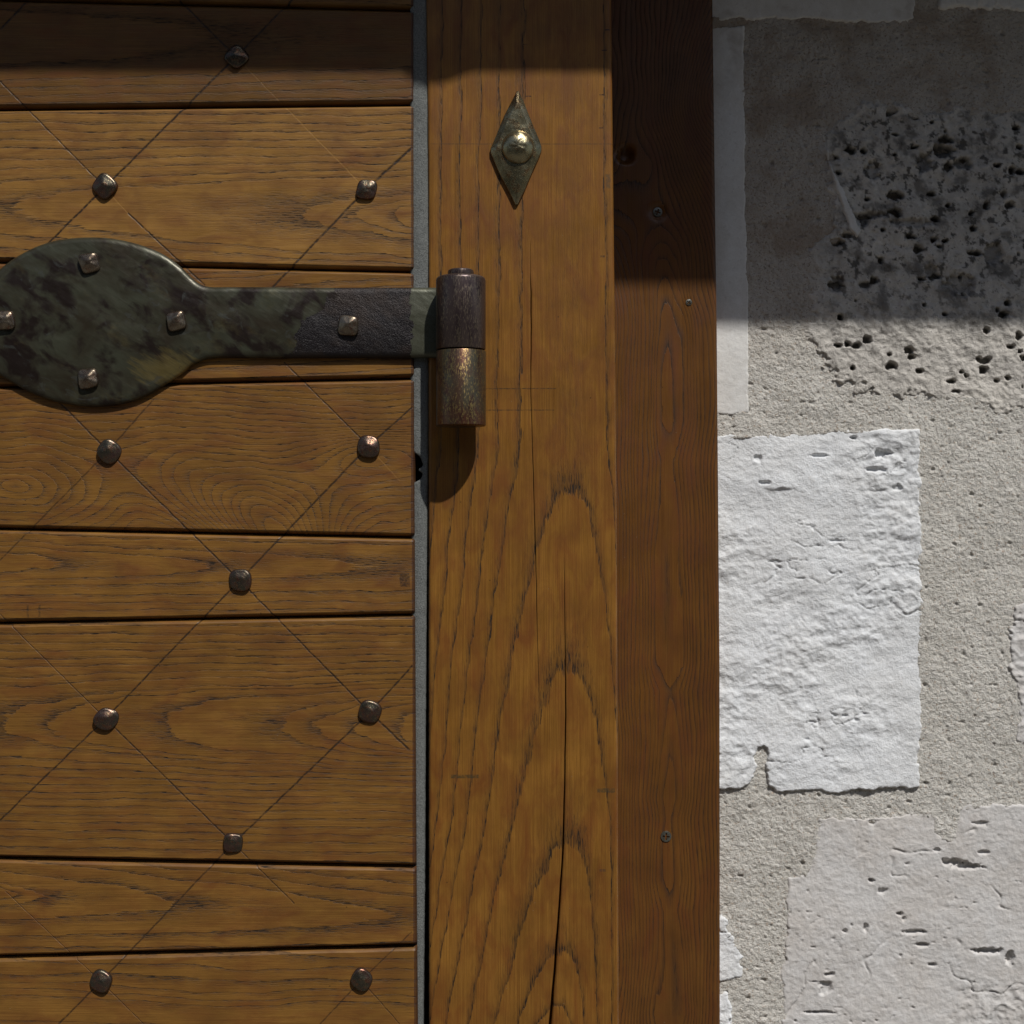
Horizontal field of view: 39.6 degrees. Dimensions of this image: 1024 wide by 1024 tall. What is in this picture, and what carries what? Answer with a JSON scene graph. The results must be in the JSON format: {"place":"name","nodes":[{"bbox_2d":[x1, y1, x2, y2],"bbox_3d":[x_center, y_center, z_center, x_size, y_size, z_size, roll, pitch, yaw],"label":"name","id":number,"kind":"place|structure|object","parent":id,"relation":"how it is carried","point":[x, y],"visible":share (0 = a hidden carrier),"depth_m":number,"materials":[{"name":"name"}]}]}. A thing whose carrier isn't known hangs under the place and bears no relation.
{"place":"outdoors","nodes":[
{"label":"outdoors","id":0,"kind":"place"},
{"label":"ground","id":1,"kind":"structure","parent":0,"visible":0},
{"bbox_2d":[410,0,719,1023],"bbox_3d":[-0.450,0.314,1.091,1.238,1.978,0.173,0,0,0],"label":"door frame","id":2,"kind":"object","parent":1,"relation":"on","point":[566,614],"visible":1,"depth_m":1.04,"materials":[{"name":"brown wood"}]},
{"bbox_2d":[0,0,485,1023],"bbox_3d":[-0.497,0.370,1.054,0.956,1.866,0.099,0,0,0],"label":"wooden door","id":3,"kind":"structure","parent":2,"relation":"attached to","point":[224,322],"depth_m":1.04,"materials":[{"name":"brown wood"}]},
{"bbox_2d":[712,0,1023,1023],"bbox_3d":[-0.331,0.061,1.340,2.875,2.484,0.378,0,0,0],"label":"stone wall","id":4,"kind":"structure","parent":1,"relation":"on","point":[868,158],"depth_m":1.16,"materials":[{"name":"white stone"}]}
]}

